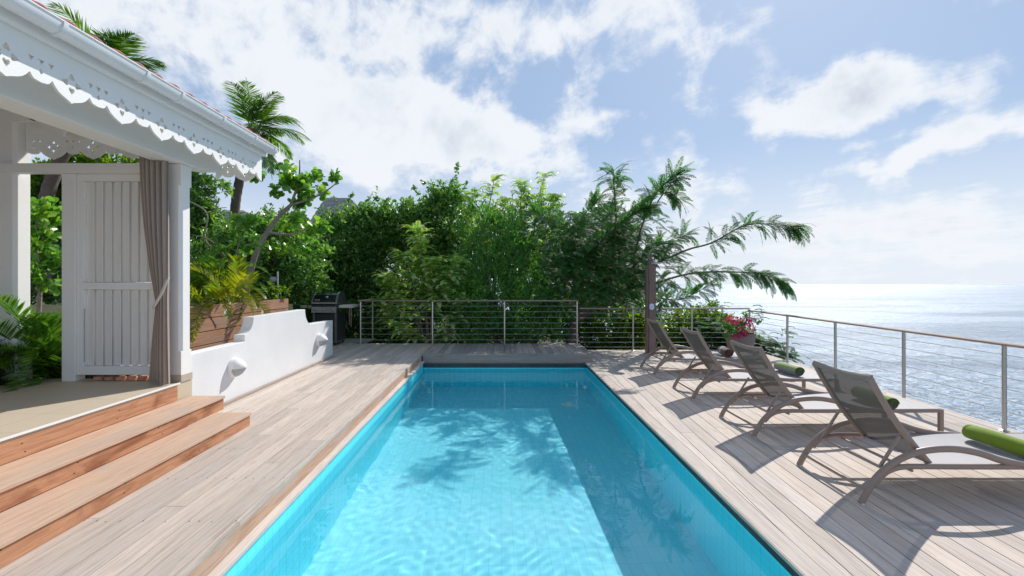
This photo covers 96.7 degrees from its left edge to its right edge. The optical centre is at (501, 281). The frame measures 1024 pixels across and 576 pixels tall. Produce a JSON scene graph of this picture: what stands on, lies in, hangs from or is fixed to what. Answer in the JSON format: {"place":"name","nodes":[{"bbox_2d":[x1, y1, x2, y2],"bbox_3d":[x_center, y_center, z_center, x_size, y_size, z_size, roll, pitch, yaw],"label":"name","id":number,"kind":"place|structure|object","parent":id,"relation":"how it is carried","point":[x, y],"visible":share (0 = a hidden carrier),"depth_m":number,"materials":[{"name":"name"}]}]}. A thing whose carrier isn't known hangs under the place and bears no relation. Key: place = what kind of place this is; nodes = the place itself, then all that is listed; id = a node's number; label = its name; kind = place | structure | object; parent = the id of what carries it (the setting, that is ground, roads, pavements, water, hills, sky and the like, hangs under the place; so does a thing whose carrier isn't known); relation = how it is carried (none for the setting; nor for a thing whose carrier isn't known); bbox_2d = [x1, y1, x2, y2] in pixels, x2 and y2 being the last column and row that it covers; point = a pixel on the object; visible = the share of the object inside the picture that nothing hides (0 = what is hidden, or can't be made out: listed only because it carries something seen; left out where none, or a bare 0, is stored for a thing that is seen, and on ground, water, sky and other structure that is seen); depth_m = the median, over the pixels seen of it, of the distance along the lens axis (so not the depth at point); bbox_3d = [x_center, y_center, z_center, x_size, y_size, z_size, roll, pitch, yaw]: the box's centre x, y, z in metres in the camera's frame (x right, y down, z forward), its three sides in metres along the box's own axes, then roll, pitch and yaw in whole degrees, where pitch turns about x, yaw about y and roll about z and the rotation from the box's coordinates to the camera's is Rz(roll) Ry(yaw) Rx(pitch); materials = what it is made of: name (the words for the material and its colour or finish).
{"place":"outdoors","nodes":[
{"label":"outdoors","id":0,"kind":"place"},
{"bbox_2d":[0,379,191,465],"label":"terrace floor","id":1,"kind":"structure","parent":0,"point":[44,402],"depth_m":4.07,"materials":[{"name":"tile"}]},
{"bbox_2d":[0,382,180,441],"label":"terrace edge trim","id":2,"kind":"structure","parent":1,"relation":"attached to","point":[52,423],"depth_m":3.58,"materials":[{"name":"white paint"}]},
{"bbox_2d":[62,174,154,380],"bbox_3d":[-3.998,-0.036,4.820,1.204,2.173,0.120,0,0,0],"label":"louvred screen","id":3,"kind":"object","parent":1,"relation":"on","point":[108,302],"visible":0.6,"depth_m":4.80,"materials":[{"name":"white paint"}]},
{"bbox_2d":[0,0,278,381],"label":"house","id":4,"kind":"structure","parent":1,"relation":"on","point":[63,81],"depth_m":4.40,"materials":[{"name":"white paint"}]},
{"bbox_2d":[139,156,169,384],"bbox_3d":[-3.501,-0.121,4.586,0.343,2.318,0.123,0,0,0],"label":"curtain","id":5,"kind":"object","parent":4,"relation":"hanging from","point":[154,180],"visible":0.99,"depth_m":4.58,"materials":[{"name":"fabric"}]},
{"bbox_2d":[30,288,643,378],"bbox_3d":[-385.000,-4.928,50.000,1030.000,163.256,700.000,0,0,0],"label":"hillside","id":6,"kind":"structure","parent":0,"point":[49,309],"depth_m":7.10,"materials":[{"name":"green plant"}]},
{"bbox_2d":[0,351,41,385],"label":"areca palm","id":7,"kind":"object","parent":6,"relation":"on","point":[9,359],"visible":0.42,"depth_m":4.63,"materials":[{"name":"green plant"}]},
{"bbox_2d":[0,294,61,392],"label":"areca palm","id":8,"kind":"object","parent":6,"relation":"on","point":[42,334],"visible":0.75,"depth_m":4.72,"materials":[{"name":"green plant"}]},
{"bbox_2d":[30,196,61,311],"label":"round leaf bush","id":9,"kind":"object","parent":6,"relation":"on","point":[47,215],"visible":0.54,"depth_m":6.59,"materials":[{"name":"green plant"}]},
{"bbox_2d":[30,178,61,304],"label":"garden tree","id":10,"kind":"object","parent":6,"relation":"on","point":[48,297],"visible":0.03,"depth_m":10.62,"materials":[{"name":"green plant"}]},
{"bbox_2d":[30,145,138,240],"bbox_3d":[-11.478,-1.705,12.320,3.862,4.403,2.690,0,0,0],"label":"garden tree","id":11,"kind":"object","parent":6,"relation":"on","point":[80,157],"visible":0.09,"depth_m":11.81,"materials":[{"name":"green plant"}]},
{"bbox_2d":[35,0,168,287],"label":"coconut palm","id":12,"kind":"object","parent":6,"relation":"on","point":[49,184],"visible":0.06,"depth_m":9.39,"materials":[{"name":"green plant"}]},
{"bbox_2d":[130,299,287,376],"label":"retaining wall","id":13,"kind":"structure","parent":6,"relation":"on","point":[208,337],"depth_m":6.50,"materials":[{"name":"brown wood"}]},
{"bbox_2d":[190,171,234,249],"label":"garden tree","id":14,"kind":"object","parent":6,"relation":"on","point":[198,217],"visible":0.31,"depth_m":11.91,"materials":[{"name":"green plant"}]},
{"bbox_2d":[190,265,254,350],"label":"areca palm","id":15,"kind":"object","parent":6,"relation":"on","point":[227,291],"visible":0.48,"depth_m":6.28,"materials":[{"name":"green plant"}]},
{"bbox_2d":[190,253,271,321],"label":"areca palm","id":16,"kind":"object","parent":6,"relation":"on","point":[242,271],"visible":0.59,"depth_m":7.12,"materials":[{"name":"green plant"}]},
{"bbox_2d":[190,244,277,303],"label":"areca palm","id":17,"kind":"object","parent":6,"relation":"on","point":[210,261],"visible":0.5,"depth_m":7.17,"materials":[{"name":"green plant"}]},
{"bbox_2d":[215,210,290,240],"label":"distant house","id":18,"kind":"structure","parent":6,"relation":"on","point":[242,211],"depth_m":32.12,"materials":[{"name":"grey"}]},
{"bbox_2d":[190,192,333,301],"bbox_3d":[-4.536,-0.594,8.877,1.317,2.023,2.315,0,0,30],"label":"round leaf shrub","id":19,"kind":"object","parent":6,"relation":"on","point":[246,221],"visible":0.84,"depth_m":9.01,"materials":[{"name":"green plant"}]},
{"bbox_2d":[190,250,334,322],"bbox_3d":[-5.769,0.290,10.948,3.633,2.263,2.062,0,0,-28],"label":"leafy shrub","id":20,"kind":"object","parent":6,"relation":"on","point":[309,314],"visible":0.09,"depth_m":10.73,"materials":[{"name":"green plant"}]},
{"bbox_2d":[190,203,337,314],"bbox_3d":[-5.686,-0.490,10.466,3.707,2.665,2.245,0,0,-15],"label":"leafy shrub","id":21,"kind":"object","parent":6,"relation":"on","point":[224,233],"visible":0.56,"depth_m":10.24,"materials":[{"name":"green plant"}]},
{"bbox_2d":[222,79,310,220],"bbox_3d":[-7.737,-2.988,14.130,3.381,5.754,3.329,0,0,0],"label":"coconut palm","id":22,"kind":"object","parent":6,"relation":"on","point":[252,112],"visible":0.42,"depth_m":13.87,"materials":[{"name":"green plant"}]},
{"bbox_2d":[270,271,278,298],"bbox_3d":[-4.287,0.101,8.592,0.162,0.564,0.085,0,0,0],"label":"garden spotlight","id":23,"kind":"object","parent":6,"relation":"on","point":[273,280],"visible":0.8,"depth_m":8.58,"materials":[{"name":"metal"}]},
{"bbox_2d":[261,285,289,299],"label":"planter plant","id":24,"kind":"object","parent":6,"relation":"on","point":[271,293],"visible":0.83,"depth_m":8.34,"materials":[{"name":"green plant"}]},
{"bbox_2d":[242,159,342,298],"bbox_3d":[-4.063,-1.038,8.908,2.011,2.789,0.904,0,0,0],"label":"round leaf tree","id":25,"kind":"object","parent":6,"relation":"on","point":[299,184],"visible":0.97,"depth_m":8.85,"materials":[{"name":"green plant"}]},
{"bbox_2d":[290,186,408,342],"bbox_3d":[-4.805,-0.108,13.870,4.206,5.020,2.993,0,0,0],"label":"hedge tree","id":26,"kind":"object","parent":6,"relation":"on","point":[352,224],"visible":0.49,"depth_m":13.55,"materials":[{"name":"green plant"}]},
{"bbox_2d":[311,198,391,271],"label":"distant house","id":27,"kind":"structure","parent":6,"relation":"on","point":[331,203],"depth_m":35.94,"materials":[{"name":"grey"}]},
{"bbox_2d":[260,234,500,343],"bbox_3d":[-4.213,0.381,15.071,8.665,5.022,2.846,0,0,-5],"label":"dark tree","id":28,"kind":"object","parent":6,"relation":"on","point":[363,313],"visible":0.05,"depth_m":14.48,"materials":[{"name":"green plant"}]},
{"bbox_2d":[362,221,476,360],"bbox_3d":[-1.936,0.510,11.118,2.771,3.998,1.224,0,0,0],"label":"feathery shrub","id":29,"kind":"object","parent":6,"relation":"on","point":[432,264],"visible":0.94,"depth_m":11.03,"materials":[{"name":"green plant"}]},
{"bbox_2d":[359,162,481,343],"bbox_3d":[-2.368,-0.548,14.174,4.392,6.109,2.490,0,0,0],"label":"hedge tree","id":30,"kind":"object","parent":6,"relation":"on","point":[442,204],"visible":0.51,"depth_m":13.68,"materials":[{"name":"green plant"}]},
{"bbox_2d":[459,174,513,342],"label":"feathery tree","id":31,"kind":"object","parent":6,"relation":"on","point":[489,195],"visible":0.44,"depth_m":12.91,"materials":[{"name":"green plant"}]},
{"bbox_2d":[438,193,544,342],"bbox_3d":[-0.244,0.099,11.726,2.796,4.829,1.680,0,0,0],"label":"upright shrub","id":32,"kind":"object","parent":6,"relation":"on","point":[498,247],"visible":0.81,"depth_m":11.50,"materials":[{"name":"green plant"}]},
{"bbox_2d":[446,265,575,343],"bbox_3d":[0.211,1.065,11.538,3.464,2.928,1.332,0,0,0],"label":"leafy shrub","id":33,"kind":"object","parent":6,"relation":"on","point":[525,336],"visible":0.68,"depth_m":11.34,"materials":[{"name":"green plant"}]},
{"bbox_2d":[506,171,565,342],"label":"feathery tree","id":34,"kind":"object","parent":6,"relation":"on","point":[553,198],"visible":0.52,"depth_m":13.01,"materials":[{"name":"green plant"}]},
{"bbox_2d":[443,191,672,344],"bbox_3d":[1.496,-0.295,15.508,8.854,5.629,3.021,0,0,0],"label":"dark tree","id":35,"kind":"object","parent":6,"relation":"on","point":[565,324],"visible":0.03,"depth_m":15.32,"materials":[{"name":"green plant"}]},
{"bbox_2d":[560,303,660,349],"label":"sunlit bush","id":36,"kind":"object","parent":6,"relation":"on","point":[614,341],"visible":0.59,"depth_m":12.21,"materials":[{"name":"green plant"}]},
{"bbox_2d":[511,156,814,342],"bbox_3d":[3.869,-0.174,11.158,7.367,5.362,2.584,0,0,0],"label":"flamboyant tree","id":37,"kind":"object","parent":6,"relation":"on","point":[602,276],"visible":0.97,"depth_m":11.13,"materials":[{"name":"green plant"}]},
{"bbox_2d":[656,299,763,349],"bbox_3d":[5.443,1.479,12.257,2.920,2.135,1.681,0,0,20],"label":"sunlit bush","id":38,"kind":"object","parent":6,"relation":"on","point":[698,315],"visible":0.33,"depth_m":12.09,"materials":[{"name":"green plant"}]},
{"bbox_2d":[661,302,809,363],"bbox_3d":[6.060,1.637,11.600,3.554,2.270,1.601,0,0,0],"label":"feathery bush","id":39,"kind":"object","parent":6,"relation":"on","point":[719,328],"visible":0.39,"depth_m":11.29,"materials":[{"name":"green plant"}]},
{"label":"grill deck underside","id":40,"kind":"structure","parent":6,"relation":"on","visible":0},
{"bbox_2d":[333,343,350,350],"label":"grill deck","id":41,"kind":"structure","parent":40,"relation":"on","point":[337,346],"depth_m":10.60,"materials":[{"name":"grey wood"}]},
{"bbox_2d":[300,292,357,344],"bbox_3d":[-4.115,0.877,10.882,1.230,1.243,0.696,0,0,0],"label":"gas grill","id":42,"kind":"object","parent":41,"relation":"on","point":[322,303],"visible":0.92,"depth_m":10.66,"materials":[{"name":"metal"}]},
{"bbox_2d":[315,314,333,340],"bbox_3d":[-4.130,1.085,10.636,0.444,0.630,0.048,0,0,0],"label":"door","id":43,"kind":"structure","parent":42,"relation":"in","point":[318,317],"depth_m":10.65,"materials":[{"name":"grey metal"}]},
{"bbox_2d":[337,338,374,342],"bbox_3d":[-4.350,1.512,11.502,2.100,0.026,0.796,0,0,0],"label":"back landing","id":44,"kind":"object","parent":40,"relation":"on","point":[354,340],"visible":0.3,"depth_m":11.48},
{"bbox_2d":[361,299,373,338],"bbox_3d":[-3.354,0.975,11.400,0.090,1.050,1.020,0,0,0],"label":"cable railing","id":45,"kind":"object","parent":44,"relation":"on","point":[371,322],"visible":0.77,"depth_m":11.81,"materials":[{"name":"metal"}]},
{"bbox_2d":[423,363,586,367],"bbox_3d":[0.050,2.761,5.010,3.770,2.178,8.620,0,0,0],"label":"pool shell","id":46,"kind":"object","parent":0,"point":[504,365],"visible":0.03,"depth_m":9.22,"materials":[{"name":"concrete"}]},
{"bbox_2d":[224,365,791,575],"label":"pool side wall","id":47,"kind":"structure","parent":46,"relation":"attached to","point":[245,559],"depth_m":3.62,"materials":[{"name":"tile"}]},
{"bbox_2d":[587,366,798,575],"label":"pool edge band","id":48,"kind":"object","parent":46,"relation":"attached to","point":[761,541],"visible":0.67,"depth_m":3.63,"materials":[{"name":"concrete"}]},
{"bbox_2d":[585,362,829,575],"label":"pool edge board","id":49,"kind":"object","parent":46,"relation":"on","point":[794,557],"visible":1,"depth_m":3.48,"materials":[{"name":"beige wood"}]},
{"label":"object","id":50,"kind":"structure","parent":46,"relation":"on","visible":0},
{"bbox_2d":[206,361,424,575],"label":"pool lip","id":51,"kind":"object","parent":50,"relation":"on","point":[228,561],"visible":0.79,"depth_m":3.41,"materials":[{"name":"white stone"}]},
{"bbox_2d":[238,368,789,575],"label":"pool water","id":52,"kind":"structure","parent":0,"point":[509,472],"depth_m":3.70,"materials":[{"name":"blue liquid"}]},
{"bbox_2d":[30,0,1023,284],"label":"sky","id":53,"kind":"structure","parent":0,"point":[893,129],"materials":[{"name":"blue"}]},
{"bbox_2d":[491,284,1023,432],"bbox_3d":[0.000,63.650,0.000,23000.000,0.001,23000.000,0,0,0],"label":"sea","id":54,"kind":"structure","parent":0,"point":[991,312],"depth_m":586.00,"materials":[{"name":"liquid"}]},
{"bbox_2d":[588,350,1023,575],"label":"lounger deck","id":55,"kind":"structure","parent":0,"point":[929,522],"depth_m":3.67,"materials":[{"name":"beige wood"}]},
{"bbox_2d":[645,255,661,352],"bbox_3d":[3.493,0.530,10.320,0.318,2.241,0.480,0,0,0],"label":"shower post","id":56,"kind":"object","parent":55,"relation":"on","point":[650,299],"visible":0.84,"depth_m":10.40,"materials":[{"name":"brown metal"}]},
{"bbox_2d":[579,308,749,350],"bbox_3d":[3.863,1.140,10.788,4.017,1.020,0.097,0,0,1],"label":"cable railing","id":57,"kind":"object","parent":55,"relation":"on","point":[632,332],"visible":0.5,"depth_m":10.77,"materials":[{"name":"metal"}]},
{"bbox_2d":[640,318,739,374],"bbox_3d":[3.663,1.181,8.344,2.043,0.959,0.744,0,0,-1],"label":"sun lounger","id":58,"kind":"object","parent":55,"relation":"on","point":[663,338],"visible":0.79,"depth_m":8.26,"materials":[{"name":"grey fabric"}]},
{"bbox_2d":[717,346,733,356],"bbox_3d":[4.081,1.281,8.300,0.176,0.160,0.407,0,0,8],"label":"rolled towel","id":59,"kind":"object","parent":58,"relation":"on","point":[724,351],"visible":1,"depth_m":8.13,"materials":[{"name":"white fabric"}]},
{"bbox_2d":[717,312,762,351],"bbox_3d":[5.204,1.152,9.892,0.975,0.997,0.780,0,0,0],"label":"flower pot","id":60,"kind":"object","parent":55,"relation":"on","point":[745,337],"visible":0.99,"depth_m":9.77,"materials":[{"name":"plant"}]},
{"bbox_2d":[672,327,820,399],"bbox_3d":[3.662,1.181,6.680,2.043,0.959,0.744,0,0,1],"label":"sun lounger","id":61,"kind":"object","parent":55,"relation":"on","point":[701,350],"visible":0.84,"depth_m":6.59,"materials":[{"name":"grey fabric"}]},
{"bbox_2d":[773,361,804,375],"bbox_3d":[4.241,1.289,6.720,0.158,0.143,0.487,0,0,-2],"label":"rolled towel","id":62,"kind":"object","parent":61,"relation":"on","point":[789,368],"visible":1,"depth_m":6.61,"materials":[{"name":"green fabric"}]},
{"bbox_2d":[719,339,943,437],"bbox_3d":[3.658,1.181,5.168,2.043,0.959,0.744,0,0,-1],"label":"sun lounger","id":63,"kind":"object","parent":55,"relation":"on","point":[759,368],"visible":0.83,"depth_m":5.03,"materials":[{"name":"grey fabric"}]},
{"bbox_2d":[884,395,899,409],"bbox_3d":[4.141,1.293,5.060,0.149,0.135,0.527,0,0,3],"label":"rolled towel","id":64,"kind":"object","parent":63,"relation":"on","point":[893,403],"visible":0.33,"depth_m":4.80,"materials":[{"name":"green fabric"}]},
{"bbox_2d":[747,310,1023,431],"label":"cable railing","id":65,"kind":"object","parent":55,"relation":"on","point":[1004,345],"visible":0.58,"depth_m":6.31,"materials":[{"name":"metal"}]},
{"bbox_2d":[766,354,1022,432],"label":"deck edge board","id":66,"kind":"object","parent":55,"relation":"attached to","point":[926,403],"depth_m":5.89,"materials":[{"name":"wood"}]},
{"bbox_2d":[796,360,1023,504],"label":"sun lounger","id":67,"kind":"object","parent":55,"relation":"on","point":[862,404],"visible":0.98,"depth_m":3.62,"materials":[{"name":"grey fabric"}]},
{"bbox_2d":[962,424,1023,456],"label":"rolled towel","id":68,"kind":"object","parent":67,"relation":"on","point":[1004,442],"visible":1,"depth_m":3.68,"materials":[{"name":"green fabric"}]},
{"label":"platform underside","id":69,"kind":"structure","parent":0,"visible":0},
{"bbox_2d":[424,343,589,352],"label":"end platform","id":70,"kind":"structure","parent":69,"relation":"on","point":[506,348],"depth_m":10.13,"materials":[{"name":"grey wood"}]},
{"bbox_2d":[358,300,577,343],"bbox_3d":[-0.782,0.975,10.840,5.263,1.050,0.088,0,0,0],"label":"cable railing","id":71,"kind":"object","parent":70,"relation":"on","point":[504,317],"visible":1,"depth_m":10.82,"materials":[{"name":"metal"}]},
{"bbox_2d":[423,344,592,362],"bbox_3d":[0.139,1.638,10.111,3.478,0.274,1.657,0,0,0],"label":"platform riser","id":72,"kind":"object","parent":69,"relation":"attached to","point":[505,359],"visible":0.64,"depth_m":9.28,"materials":[{"name":"grey wood"}]},
{"bbox_2d":[421,353,592,355],"bbox_3d":[0.115,1.514,9.348,3.520,0.032,0.153,0,0,0],"label":"platform nosing","id":73,"kind":"object","parent":72,"relation":"on","point":[506,354],"visible":0.89,"depth_m":9.28,"materials":[{"name":"grey wood"}]},
{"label":"deck underside","id":74,"kind":"structure","parent":0,"visible":0},
{"bbox_2d":[0,343,432,575],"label":"raised deck","id":75,"kind":"structure","parent":74,"relation":"on","point":[149,529],"depth_m":3.40,"materials":[{"name":"beige wood"}]},
{"bbox_2d":[0,387,250,567],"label":"wooden steps","id":76,"kind":"structure","parent":75,"relation":"on","point":[27,526],"depth_m":3.29,"materials":[{"name":"wood"}]},
{"bbox_2d":[191,309,334,405],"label":"garden wall","id":77,"kind":"structure","parent":75,"relation":"on","point":[268,349],"depth_m":6.40,"materials":[{"name":"white paint"}]},
{"bbox_2d":[227,358,247,377],"bbox_3d":[-3.269,1.085,5.700,0.179,0.244,0.244,0,0,0],"label":"wall lamp","id":78,"kind":"object","parent":77,"relation":"attached to","point":[237,367],"visible":1,"depth_m":5.63,"materials":[{"name":"white paint"}]},
{"bbox_2d":[316,333,327,346],"bbox_3d":[-3.269,1.085,8.360,0.179,0.244,0.244,0,0,0],"label":"wall lamp","id":79,"kind":"object","parent":77,"relation":"attached to","point":[321,339],"visible":1,"depth_m":8.29,"materials":[{"name":"white paint"}]},
{"bbox_2d":[187,356,421,575],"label":"deck edge riser","id":80,"kind":"object","parent":75,"relation":"attached to","point":[213,559],"visible":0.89,"depth_m":3.33,"materials":[{"name":"brown wood"}]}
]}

